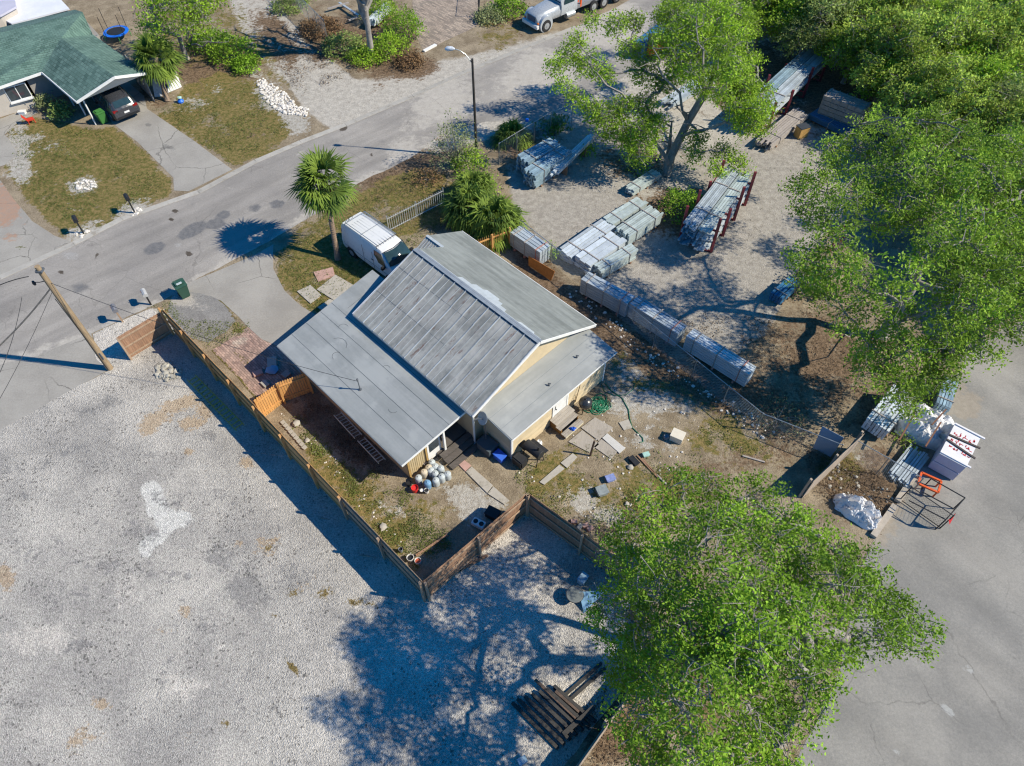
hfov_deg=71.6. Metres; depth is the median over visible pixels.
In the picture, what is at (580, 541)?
wooden fence
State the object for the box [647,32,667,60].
orange machine
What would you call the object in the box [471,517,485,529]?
camp stove
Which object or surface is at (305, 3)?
chain link fence
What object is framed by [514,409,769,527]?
grass tufts
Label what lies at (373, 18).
pipe stack
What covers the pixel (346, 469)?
grass tufts
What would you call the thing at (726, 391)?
chain link fence
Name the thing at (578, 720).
timber beam
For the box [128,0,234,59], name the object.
oak tree
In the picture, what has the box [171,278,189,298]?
wheeled cart
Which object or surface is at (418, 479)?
filled sack
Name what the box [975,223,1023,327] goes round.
wood tree
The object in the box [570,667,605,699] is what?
timber beam
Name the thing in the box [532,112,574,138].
shrub
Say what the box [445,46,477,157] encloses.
street lamp
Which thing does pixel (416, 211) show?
aluminium gate
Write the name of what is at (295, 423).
stone
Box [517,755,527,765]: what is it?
box
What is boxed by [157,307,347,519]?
wooden fence
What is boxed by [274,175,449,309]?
grass tufts
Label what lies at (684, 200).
shrub
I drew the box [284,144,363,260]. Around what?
palm tree
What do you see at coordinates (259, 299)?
driveway
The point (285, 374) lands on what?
loose slab
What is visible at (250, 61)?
shrub
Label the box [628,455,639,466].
tool case
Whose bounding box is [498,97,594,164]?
chain link fence
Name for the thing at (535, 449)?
barrel grill
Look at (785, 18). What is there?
wood tree
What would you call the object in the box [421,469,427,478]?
filled sack
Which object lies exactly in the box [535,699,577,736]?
timber beam
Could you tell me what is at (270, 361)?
loose slab
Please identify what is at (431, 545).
plank
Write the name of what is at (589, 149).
shrub
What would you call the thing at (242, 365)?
paver patio
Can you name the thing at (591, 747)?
wooden fence
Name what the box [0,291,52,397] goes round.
overhead wire
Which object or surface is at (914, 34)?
wood tree
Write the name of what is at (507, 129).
palm shrub
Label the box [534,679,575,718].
timber beam
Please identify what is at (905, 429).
timber pole
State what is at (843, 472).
fallen leaves
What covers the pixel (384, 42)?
shrub
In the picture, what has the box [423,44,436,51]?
kerb block
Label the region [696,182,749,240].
steel profiles
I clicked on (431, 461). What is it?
filled sack
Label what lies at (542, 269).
orange board
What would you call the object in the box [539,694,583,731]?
timber beam
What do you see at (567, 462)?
paving slab
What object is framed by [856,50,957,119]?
wood tree
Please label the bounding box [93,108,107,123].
wheeled cart
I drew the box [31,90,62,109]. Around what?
shrub
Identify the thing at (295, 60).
fallen leaves
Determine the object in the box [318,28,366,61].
shrub
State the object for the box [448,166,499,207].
palm shrub
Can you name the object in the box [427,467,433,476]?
filled sack
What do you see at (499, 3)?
shrub
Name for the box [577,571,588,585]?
plastic jug
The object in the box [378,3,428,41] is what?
shrub
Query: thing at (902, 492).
timber kerb
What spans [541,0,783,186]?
oak tree
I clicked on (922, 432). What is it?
white tarp
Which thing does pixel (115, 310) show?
mailbox
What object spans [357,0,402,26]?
shrub
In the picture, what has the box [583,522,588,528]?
block
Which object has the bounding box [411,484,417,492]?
bucket
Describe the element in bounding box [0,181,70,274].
front driveway
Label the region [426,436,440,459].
door
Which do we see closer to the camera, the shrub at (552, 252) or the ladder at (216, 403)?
the ladder at (216, 403)
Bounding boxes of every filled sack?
[415,474,422,484]
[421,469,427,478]
[424,479,431,489]
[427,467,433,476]
[428,459,435,464]
[432,463,438,470]
[432,470,438,477]
[432,477,439,486]
[437,465,444,473]
[438,473,445,483]
[444,470,451,480]
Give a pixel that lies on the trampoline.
(119, 30)
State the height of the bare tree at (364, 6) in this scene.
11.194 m
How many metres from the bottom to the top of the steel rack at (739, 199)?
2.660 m
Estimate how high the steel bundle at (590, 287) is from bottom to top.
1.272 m
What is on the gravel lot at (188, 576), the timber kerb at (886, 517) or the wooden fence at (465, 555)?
the wooden fence at (465, 555)
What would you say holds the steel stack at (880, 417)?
on the ground
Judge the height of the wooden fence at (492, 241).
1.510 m
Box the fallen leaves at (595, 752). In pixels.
[581,516,653,765]
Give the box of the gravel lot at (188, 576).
[0,308,630,765]
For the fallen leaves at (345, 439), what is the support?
on the ground
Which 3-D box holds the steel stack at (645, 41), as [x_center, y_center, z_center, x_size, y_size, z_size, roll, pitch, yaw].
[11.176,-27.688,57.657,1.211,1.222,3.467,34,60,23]
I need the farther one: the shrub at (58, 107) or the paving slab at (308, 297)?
the shrub at (58, 107)
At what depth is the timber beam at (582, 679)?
28.48 m
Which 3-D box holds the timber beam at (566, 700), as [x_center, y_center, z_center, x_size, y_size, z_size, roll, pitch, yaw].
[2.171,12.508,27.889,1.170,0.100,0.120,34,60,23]
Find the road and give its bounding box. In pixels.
[0,0,719,364]
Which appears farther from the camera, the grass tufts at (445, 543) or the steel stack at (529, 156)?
the steel stack at (529, 156)
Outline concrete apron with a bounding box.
[0,333,106,428]
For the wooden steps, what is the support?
on the ground
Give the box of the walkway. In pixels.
[0,108,37,165]
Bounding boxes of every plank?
[327,2,348,9]
[338,2,358,15]
[415,534,448,555]
[460,554,487,570]
[637,455,657,476]
[742,455,764,462]
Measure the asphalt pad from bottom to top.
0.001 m
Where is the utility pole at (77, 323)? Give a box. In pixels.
[32,264,112,370]
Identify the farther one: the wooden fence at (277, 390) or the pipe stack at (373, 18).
the pipe stack at (373, 18)
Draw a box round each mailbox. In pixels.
[71,215,84,233]
[110,303,123,321]
[123,193,135,212]
[140,288,150,304]
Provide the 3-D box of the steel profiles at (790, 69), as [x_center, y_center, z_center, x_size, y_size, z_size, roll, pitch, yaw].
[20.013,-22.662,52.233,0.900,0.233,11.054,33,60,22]
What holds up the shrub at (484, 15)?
on the ground
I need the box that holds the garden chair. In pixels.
[20,114,35,124]
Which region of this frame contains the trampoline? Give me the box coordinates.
[97,7,131,42]
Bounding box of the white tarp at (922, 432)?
[894,402,954,450]
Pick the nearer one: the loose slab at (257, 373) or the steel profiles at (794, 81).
the loose slab at (257, 373)
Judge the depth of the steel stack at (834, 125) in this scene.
51.16 m
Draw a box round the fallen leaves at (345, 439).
[299,394,396,476]
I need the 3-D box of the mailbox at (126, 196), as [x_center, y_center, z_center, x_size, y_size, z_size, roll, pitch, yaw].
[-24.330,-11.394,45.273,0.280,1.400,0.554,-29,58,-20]
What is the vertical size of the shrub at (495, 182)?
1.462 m
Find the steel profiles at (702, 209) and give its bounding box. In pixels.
[683,165,739,231]
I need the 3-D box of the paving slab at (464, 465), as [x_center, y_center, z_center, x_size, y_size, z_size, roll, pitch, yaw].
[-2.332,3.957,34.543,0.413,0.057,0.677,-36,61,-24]
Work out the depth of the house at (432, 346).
34.95 m
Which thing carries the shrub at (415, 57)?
on the ground
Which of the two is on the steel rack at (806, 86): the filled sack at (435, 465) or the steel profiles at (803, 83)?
the steel profiles at (803, 83)
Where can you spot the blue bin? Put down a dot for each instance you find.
(499, 455)
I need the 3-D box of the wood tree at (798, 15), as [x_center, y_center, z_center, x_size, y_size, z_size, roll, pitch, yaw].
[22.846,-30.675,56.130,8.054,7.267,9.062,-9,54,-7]
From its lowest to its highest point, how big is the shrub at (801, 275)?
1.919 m
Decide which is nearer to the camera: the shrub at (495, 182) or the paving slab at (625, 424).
the paving slab at (625, 424)
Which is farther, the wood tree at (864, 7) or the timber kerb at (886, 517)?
the wood tree at (864, 7)
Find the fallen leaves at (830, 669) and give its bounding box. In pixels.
[781,557,909,750]
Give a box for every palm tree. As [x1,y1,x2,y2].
[128,28,188,100]
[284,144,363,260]
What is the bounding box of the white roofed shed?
[7,0,69,24]
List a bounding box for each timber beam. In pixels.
[511,701,558,749]
[516,698,563,744]
[520,699,565,745]
[523,695,569,739]
[527,696,571,740]
[531,692,575,735]
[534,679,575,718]
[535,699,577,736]
[538,689,581,731]
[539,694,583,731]
[546,687,587,726]
[553,684,593,722]
[555,690,579,712]
[562,705,594,735]
[565,662,602,694]
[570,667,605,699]
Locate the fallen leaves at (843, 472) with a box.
[578,287,893,534]
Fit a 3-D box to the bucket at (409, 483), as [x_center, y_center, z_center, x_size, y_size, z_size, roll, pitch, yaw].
[-4.877,4.798,33.805,0.289,0.220,0.257,-30,59,-21]
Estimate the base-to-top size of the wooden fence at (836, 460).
1.660 m
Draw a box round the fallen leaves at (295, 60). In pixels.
[175,14,402,95]
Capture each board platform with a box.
[568,430,598,452]
[581,417,612,440]
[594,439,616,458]
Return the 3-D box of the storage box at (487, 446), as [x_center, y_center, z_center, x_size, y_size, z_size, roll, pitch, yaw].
[-1.203,3.096,34.858,0.900,0.595,0.700,37,61,24]
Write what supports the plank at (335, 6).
on the ground
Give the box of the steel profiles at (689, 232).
[681,182,732,238]
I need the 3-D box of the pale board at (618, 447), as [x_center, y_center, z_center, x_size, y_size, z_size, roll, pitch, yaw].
[5.030,3.003,35.249,0.429,0.077,1.188,-37,61,-24]
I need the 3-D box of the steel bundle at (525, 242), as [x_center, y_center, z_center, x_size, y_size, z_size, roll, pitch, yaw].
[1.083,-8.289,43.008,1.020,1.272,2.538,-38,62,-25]
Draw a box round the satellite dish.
[474,411,486,437]
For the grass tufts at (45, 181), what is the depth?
48.35 m
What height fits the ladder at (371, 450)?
0.160 m
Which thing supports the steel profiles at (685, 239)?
on the steel rack at (739, 199)
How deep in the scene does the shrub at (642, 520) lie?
32.43 m
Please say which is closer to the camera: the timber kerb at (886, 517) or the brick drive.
the timber kerb at (886, 517)
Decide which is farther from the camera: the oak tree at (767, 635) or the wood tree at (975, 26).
the wood tree at (975, 26)
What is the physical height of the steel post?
1.260 m
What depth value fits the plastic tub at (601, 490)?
33.41 m
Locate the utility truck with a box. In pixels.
[522,0,618,32]
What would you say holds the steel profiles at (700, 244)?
on the steel rack at (739, 199)
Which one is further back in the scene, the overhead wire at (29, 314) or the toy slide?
the toy slide
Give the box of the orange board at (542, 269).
[528,256,554,280]
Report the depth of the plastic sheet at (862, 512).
32.59 m
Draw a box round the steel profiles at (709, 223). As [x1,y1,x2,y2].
[697,171,750,233]
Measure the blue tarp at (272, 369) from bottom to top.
0.176 m
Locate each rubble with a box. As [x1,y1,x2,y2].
[74,179,96,189]
[74,228,89,237]
[131,207,142,215]
[154,361,181,381]
[256,78,308,116]
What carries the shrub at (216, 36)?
on the ground
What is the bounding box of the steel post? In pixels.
[589,440,594,455]
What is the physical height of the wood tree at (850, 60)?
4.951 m
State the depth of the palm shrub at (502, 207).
43.19 m
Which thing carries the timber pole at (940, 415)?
on the white tarp at (922, 432)
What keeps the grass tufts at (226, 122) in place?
on the ground
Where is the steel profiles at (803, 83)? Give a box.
[766,60,825,121]
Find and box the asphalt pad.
[168,292,236,342]
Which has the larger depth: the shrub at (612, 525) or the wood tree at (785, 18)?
the wood tree at (785, 18)
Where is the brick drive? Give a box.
[412,0,477,48]
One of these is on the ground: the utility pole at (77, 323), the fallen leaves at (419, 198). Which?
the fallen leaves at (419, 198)
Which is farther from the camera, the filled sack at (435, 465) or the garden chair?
the garden chair
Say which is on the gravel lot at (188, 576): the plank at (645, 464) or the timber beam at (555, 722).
the timber beam at (555, 722)
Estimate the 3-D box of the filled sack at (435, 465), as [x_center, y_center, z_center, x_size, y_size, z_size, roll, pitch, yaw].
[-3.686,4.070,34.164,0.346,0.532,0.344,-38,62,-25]
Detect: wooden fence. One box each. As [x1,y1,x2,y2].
[116,312,172,359]
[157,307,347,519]
[254,373,313,415]
[337,496,426,601]
[423,494,529,601]
[479,227,510,251]
[525,494,635,588]
[576,694,631,765]
[798,430,863,497]
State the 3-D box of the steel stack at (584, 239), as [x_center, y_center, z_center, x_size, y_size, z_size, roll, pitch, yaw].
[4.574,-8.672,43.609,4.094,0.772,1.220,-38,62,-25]
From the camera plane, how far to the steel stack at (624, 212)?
44.87 m
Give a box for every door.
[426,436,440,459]
[554,396,566,415]
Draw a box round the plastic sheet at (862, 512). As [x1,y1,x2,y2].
[833,493,881,530]
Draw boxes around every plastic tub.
[595,484,609,496]
[604,473,615,482]
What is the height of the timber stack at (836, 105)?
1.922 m
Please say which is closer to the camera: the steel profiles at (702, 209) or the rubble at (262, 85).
the steel profiles at (702, 209)
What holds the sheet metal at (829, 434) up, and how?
on the ground
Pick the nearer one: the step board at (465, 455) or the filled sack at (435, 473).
the filled sack at (435, 473)
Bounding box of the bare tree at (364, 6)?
[356,0,373,59]
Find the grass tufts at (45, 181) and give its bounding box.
[7,126,161,233]
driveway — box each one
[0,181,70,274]
[91,82,231,190]
[163,245,315,373]
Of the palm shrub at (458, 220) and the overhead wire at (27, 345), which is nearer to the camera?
the overhead wire at (27, 345)
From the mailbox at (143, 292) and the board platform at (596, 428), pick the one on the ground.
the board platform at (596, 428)
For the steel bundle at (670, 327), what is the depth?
38.91 m
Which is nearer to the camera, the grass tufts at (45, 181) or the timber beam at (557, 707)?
the timber beam at (557, 707)
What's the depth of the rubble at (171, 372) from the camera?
37.78 m
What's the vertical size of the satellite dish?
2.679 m
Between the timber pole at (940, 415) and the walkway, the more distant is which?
the walkway
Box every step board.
[439,432,471,458]
[444,437,473,463]
[449,443,477,469]
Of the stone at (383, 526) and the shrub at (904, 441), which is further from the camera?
the shrub at (904, 441)
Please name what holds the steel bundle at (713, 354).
on the ground
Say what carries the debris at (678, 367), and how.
on the ground
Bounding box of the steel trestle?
[915,472,942,496]
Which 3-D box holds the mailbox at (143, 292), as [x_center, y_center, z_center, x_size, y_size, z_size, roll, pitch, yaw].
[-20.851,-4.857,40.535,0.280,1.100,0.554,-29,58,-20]
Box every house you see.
[0,10,154,124]
[277,231,616,477]
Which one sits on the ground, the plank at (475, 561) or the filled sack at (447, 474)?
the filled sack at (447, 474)
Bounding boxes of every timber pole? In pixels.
[899,412,915,440]
[924,422,941,446]
[931,409,946,424]
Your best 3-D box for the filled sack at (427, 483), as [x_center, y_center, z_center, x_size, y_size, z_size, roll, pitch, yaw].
[-3.993,4.798,33.617,0.342,0.530,0.349,-38,62,-25]
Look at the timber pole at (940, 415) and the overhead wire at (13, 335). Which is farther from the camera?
the timber pole at (940, 415)
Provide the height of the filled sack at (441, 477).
0.545 m
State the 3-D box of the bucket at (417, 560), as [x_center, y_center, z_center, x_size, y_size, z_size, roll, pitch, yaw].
[-4.136,7.902,31.415,0.332,0.300,0.296,-29,58,-20]
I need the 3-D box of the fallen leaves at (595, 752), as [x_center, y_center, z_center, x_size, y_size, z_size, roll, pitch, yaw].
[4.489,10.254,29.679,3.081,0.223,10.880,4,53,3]
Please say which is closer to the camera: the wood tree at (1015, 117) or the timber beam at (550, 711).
the timber beam at (550, 711)
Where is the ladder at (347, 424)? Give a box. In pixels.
[334,411,361,438]
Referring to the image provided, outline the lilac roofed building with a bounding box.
[0,0,17,26]
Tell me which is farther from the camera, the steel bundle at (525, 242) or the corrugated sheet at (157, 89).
the corrugated sheet at (157, 89)
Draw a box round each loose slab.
[252,369,262,377]
[260,380,269,387]
[267,356,276,366]
[281,370,291,378]
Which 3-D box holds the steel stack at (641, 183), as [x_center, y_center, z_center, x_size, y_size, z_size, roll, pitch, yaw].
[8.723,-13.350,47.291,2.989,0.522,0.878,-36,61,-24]
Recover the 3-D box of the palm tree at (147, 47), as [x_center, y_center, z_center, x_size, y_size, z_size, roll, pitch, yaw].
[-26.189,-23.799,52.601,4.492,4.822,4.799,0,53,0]
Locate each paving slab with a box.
[297,285,320,303]
[314,267,334,281]
[317,275,352,299]
[318,299,333,309]
[459,460,470,470]
[466,467,492,492]
[488,486,508,504]
[540,465,563,484]
[561,453,576,467]
[619,419,631,429]
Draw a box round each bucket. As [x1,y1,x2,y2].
[406,480,412,486]
[406,554,414,562]
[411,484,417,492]
[414,557,421,565]
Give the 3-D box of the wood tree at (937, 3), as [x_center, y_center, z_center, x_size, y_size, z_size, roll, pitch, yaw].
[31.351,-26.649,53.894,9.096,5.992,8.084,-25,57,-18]
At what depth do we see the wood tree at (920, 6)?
51.15 m
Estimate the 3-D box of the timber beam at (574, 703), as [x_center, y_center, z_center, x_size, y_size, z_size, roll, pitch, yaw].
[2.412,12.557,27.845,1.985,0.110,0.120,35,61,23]
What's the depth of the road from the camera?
45.92 m
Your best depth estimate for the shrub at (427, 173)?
47.43 m
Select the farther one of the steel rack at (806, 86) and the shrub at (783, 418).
the steel rack at (806, 86)
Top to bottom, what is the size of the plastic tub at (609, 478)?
0.245 m
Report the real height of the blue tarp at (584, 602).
0.500 m
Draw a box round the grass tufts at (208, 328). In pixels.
[147,299,250,348]
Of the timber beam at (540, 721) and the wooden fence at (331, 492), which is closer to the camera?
the timber beam at (540, 721)
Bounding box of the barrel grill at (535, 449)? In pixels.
[519,439,548,467]
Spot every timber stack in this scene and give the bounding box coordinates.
[755,108,808,150]
[817,88,871,129]
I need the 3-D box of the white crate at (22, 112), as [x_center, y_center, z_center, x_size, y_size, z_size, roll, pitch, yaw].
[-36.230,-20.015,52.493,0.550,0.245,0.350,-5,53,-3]
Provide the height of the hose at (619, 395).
0.035 m
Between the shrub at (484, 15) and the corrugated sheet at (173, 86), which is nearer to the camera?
the corrugated sheet at (173, 86)
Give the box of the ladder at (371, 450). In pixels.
[357,437,385,463]
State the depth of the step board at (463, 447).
34.76 m
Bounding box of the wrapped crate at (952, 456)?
[928,423,984,479]
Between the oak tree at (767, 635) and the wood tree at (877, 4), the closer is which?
the oak tree at (767, 635)
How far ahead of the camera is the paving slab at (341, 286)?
41.72 m
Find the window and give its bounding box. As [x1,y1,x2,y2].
[3,82,33,104]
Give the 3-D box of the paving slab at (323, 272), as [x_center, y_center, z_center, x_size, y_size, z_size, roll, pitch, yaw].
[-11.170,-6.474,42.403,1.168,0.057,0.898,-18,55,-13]
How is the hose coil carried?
on the ground
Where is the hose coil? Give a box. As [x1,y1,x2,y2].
[584,393,611,414]
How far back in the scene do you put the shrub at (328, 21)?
59.28 m
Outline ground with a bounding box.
[0,0,1023,765]
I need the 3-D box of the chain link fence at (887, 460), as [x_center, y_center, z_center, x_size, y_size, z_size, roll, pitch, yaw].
[17.538,3.947,33.620,3.322,1.550,0.056,34,60,23]
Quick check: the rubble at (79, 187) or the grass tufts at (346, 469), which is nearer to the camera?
the grass tufts at (346, 469)
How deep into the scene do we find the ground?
43.50 m
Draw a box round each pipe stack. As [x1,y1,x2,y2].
[369,3,390,27]
[550,134,593,176]
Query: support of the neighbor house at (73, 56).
on the ground
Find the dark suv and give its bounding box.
[92,84,139,120]
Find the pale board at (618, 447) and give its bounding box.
[602,433,624,453]
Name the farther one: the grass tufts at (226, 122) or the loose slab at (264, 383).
the grass tufts at (226, 122)
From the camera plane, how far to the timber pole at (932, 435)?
34.15 m
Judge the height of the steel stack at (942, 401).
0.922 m
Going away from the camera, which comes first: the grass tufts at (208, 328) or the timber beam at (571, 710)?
the timber beam at (571, 710)
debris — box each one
[281,413,413,553]
[518,383,698,517]
[569,290,783,438]
[828,463,892,508]
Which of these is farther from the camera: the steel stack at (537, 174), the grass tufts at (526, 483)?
the steel stack at (537, 174)
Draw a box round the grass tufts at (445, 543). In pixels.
[307,441,452,570]
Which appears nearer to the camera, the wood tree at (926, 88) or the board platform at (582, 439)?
the board platform at (582, 439)
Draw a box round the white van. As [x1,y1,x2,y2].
[340,211,412,277]
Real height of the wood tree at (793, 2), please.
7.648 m
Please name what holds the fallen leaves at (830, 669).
on the ground
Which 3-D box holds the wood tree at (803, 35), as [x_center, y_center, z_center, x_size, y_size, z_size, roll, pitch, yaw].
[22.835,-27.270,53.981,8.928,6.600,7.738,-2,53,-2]
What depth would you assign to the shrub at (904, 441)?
35.13 m
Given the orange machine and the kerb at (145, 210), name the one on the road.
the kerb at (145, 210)
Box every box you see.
[476,434,498,457]
[484,505,500,520]
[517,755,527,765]
[642,451,649,457]
[663,434,668,439]
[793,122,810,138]
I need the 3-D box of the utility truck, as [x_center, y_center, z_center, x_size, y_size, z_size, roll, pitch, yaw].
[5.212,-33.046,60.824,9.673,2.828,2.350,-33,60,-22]
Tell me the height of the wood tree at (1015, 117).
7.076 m
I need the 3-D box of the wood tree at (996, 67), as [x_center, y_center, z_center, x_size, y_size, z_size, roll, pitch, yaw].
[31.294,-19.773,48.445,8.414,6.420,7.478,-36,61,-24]
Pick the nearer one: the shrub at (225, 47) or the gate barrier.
the gate barrier
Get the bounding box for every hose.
[601,381,634,395]
[605,383,643,442]
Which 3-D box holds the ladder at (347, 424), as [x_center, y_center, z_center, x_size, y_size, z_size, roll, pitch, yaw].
[-8.076,2.054,34.889,0.434,0.165,1.830,-36,61,-24]
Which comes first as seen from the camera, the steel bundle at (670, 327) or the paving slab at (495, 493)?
the paving slab at (495, 493)
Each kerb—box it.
[0,26,576,279]
[870,503,897,538]
[894,475,917,503]
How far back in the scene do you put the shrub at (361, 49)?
56.43 m
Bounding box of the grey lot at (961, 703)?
[795,321,1023,765]
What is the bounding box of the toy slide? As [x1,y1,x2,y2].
[177,96,183,103]
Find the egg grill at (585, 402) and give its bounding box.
[579,396,591,413]
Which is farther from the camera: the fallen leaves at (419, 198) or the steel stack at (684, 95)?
the steel stack at (684, 95)
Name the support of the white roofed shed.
on the ground
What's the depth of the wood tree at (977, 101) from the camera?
44.70 m
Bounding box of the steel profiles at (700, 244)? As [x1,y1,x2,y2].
[692,193,746,251]
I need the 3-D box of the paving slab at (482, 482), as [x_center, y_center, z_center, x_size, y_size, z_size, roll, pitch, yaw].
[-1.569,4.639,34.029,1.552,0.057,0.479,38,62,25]
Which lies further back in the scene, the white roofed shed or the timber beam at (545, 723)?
the white roofed shed
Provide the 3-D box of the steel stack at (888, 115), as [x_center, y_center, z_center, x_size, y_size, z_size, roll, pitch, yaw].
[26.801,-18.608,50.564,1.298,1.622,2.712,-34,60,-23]
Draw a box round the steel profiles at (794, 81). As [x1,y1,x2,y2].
[760,50,826,110]
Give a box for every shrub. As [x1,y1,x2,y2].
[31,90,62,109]
[43,99,76,122]
[183,26,230,56]
[207,30,262,69]
[227,53,261,76]
[266,0,315,15]
[293,13,344,40]
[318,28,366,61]
[341,43,384,69]
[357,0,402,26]
[367,30,414,64]
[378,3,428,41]
[389,48,428,72]
[407,161,447,192]
[422,108,487,171]
[438,181,495,235]
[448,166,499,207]
[449,138,490,174]
[465,189,532,254]
[473,2,514,25]
[486,169,508,195]
[488,117,535,151]
[489,0,528,19]
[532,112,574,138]
[545,240,562,260]
[577,139,599,159]
[583,496,638,544]
[615,491,680,553]
[625,156,657,176]
[657,182,701,225]
[748,392,811,439]
[788,264,834,300]
[885,428,925,458]
[907,366,953,407]
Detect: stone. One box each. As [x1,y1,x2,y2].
[292,420,299,427]
[380,522,386,530]
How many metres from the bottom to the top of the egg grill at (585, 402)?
1.095 m
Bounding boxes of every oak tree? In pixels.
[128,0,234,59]
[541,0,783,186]
[577,460,947,765]
[777,98,1023,427]
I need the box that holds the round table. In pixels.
[566,586,583,602]
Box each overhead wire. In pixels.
[0,289,50,345]
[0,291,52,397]
[0,297,21,371]
[51,283,354,380]
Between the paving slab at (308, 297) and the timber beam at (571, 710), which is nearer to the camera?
the timber beam at (571, 710)
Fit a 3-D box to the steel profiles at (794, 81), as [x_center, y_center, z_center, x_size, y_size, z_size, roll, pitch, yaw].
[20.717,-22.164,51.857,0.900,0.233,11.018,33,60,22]
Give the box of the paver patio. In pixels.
[212,328,298,404]
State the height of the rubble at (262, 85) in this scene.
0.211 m
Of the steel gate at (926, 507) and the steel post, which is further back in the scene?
the steel post
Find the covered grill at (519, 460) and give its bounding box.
[512,452,527,469]
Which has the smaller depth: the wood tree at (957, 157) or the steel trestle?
the steel trestle
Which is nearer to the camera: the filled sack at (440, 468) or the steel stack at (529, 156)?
the filled sack at (440, 468)
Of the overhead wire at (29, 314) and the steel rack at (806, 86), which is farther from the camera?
the steel rack at (806, 86)
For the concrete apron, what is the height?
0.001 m
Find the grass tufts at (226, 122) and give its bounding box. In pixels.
[152,83,288,164]
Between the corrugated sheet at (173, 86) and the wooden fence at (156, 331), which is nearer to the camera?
the wooden fence at (156, 331)
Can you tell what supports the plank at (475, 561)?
on the gravel lot at (188, 576)
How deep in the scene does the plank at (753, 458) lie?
34.70 m
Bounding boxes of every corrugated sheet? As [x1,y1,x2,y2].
[152,78,162,96]
[168,72,181,91]
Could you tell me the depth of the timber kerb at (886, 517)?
32.58 m
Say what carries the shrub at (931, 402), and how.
on the ground
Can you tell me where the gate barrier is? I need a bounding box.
[909,478,964,529]
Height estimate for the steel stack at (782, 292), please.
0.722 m
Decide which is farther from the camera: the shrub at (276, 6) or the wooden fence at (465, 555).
the shrub at (276, 6)
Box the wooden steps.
[550,405,583,438]
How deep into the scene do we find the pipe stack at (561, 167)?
48.06 m
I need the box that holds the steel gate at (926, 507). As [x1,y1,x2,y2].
[900,486,954,528]
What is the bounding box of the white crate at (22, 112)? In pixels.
[17,109,26,114]
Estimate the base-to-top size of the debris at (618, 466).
0.080 m
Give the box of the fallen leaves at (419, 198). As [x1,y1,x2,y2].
[362,148,520,255]
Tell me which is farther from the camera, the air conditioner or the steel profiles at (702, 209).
the steel profiles at (702, 209)
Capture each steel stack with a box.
[516,138,560,174]
[523,145,571,187]
[557,219,615,263]
[574,231,626,273]
[593,243,637,278]
[603,197,647,228]
[614,205,663,244]
[625,169,661,195]
[633,25,664,57]
[661,73,713,108]
[769,276,800,304]
[808,108,854,135]
[861,384,912,439]
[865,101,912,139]
[887,443,928,486]
[929,380,958,414]
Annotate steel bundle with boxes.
[510,225,549,263]
[580,272,634,316]
[627,296,686,346]
[683,329,755,386]
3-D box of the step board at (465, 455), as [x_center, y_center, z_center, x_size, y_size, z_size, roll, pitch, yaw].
[-2.298,3.570,34.773,0.300,0.100,1.900,39,62,25]
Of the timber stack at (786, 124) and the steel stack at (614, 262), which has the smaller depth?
the steel stack at (614, 262)
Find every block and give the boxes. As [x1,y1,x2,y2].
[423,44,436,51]
[571,519,577,523]
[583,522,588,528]
[586,525,593,531]
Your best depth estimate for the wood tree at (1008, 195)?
39.51 m
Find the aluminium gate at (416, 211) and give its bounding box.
[386,188,443,230]
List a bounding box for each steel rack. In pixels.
[678,160,756,252]
[745,45,829,131]
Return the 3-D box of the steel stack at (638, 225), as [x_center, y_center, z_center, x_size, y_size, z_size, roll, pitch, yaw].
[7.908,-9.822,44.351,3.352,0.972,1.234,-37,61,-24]
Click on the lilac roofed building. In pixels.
(8, 10)
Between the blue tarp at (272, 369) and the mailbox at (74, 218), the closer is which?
the blue tarp at (272, 369)
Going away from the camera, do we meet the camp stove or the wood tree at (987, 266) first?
the camp stove
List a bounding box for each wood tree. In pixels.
[739,0,808,51]
[752,0,824,41]
[757,0,863,61]
[771,0,842,41]
[813,13,897,88]
[817,0,891,48]
[822,1,967,102]
[824,0,933,26]
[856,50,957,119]
[871,0,947,59]
[873,43,999,141]
[893,0,979,61]
[897,80,1014,169]
[904,0,1023,59]
[912,40,1023,111]
[929,128,1023,232]
[930,71,1023,143]
[936,218,1023,305]
[942,0,1014,10]
[951,0,1023,72]
[951,140,1023,258]
[952,86,1023,186]
[974,0,1023,57]
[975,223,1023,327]
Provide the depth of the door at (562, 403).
35.37 m
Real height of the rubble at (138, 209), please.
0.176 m
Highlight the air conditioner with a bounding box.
[669,428,685,444]
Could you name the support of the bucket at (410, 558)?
on the ground
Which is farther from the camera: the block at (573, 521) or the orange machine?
the orange machine
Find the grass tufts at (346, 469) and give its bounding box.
[292,415,369,509]
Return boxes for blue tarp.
[265,365,278,374]
[581,590,605,612]
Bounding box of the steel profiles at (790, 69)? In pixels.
[752,43,818,104]
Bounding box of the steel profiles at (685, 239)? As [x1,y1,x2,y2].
[678,232,696,245]
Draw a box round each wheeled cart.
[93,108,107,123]
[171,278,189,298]
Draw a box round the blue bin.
[492,448,506,462]
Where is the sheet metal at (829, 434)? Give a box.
[813,426,843,456]
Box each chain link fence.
[289,0,326,34]
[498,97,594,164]
[519,220,843,460]
[848,438,923,493]
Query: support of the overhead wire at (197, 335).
attached to the utility pole at (77, 323)
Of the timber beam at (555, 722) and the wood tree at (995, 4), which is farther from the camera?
the wood tree at (995, 4)
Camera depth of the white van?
41.53 m
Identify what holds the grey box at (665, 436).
on the ground
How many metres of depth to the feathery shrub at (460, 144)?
47.03 m
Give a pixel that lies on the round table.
(574, 594)

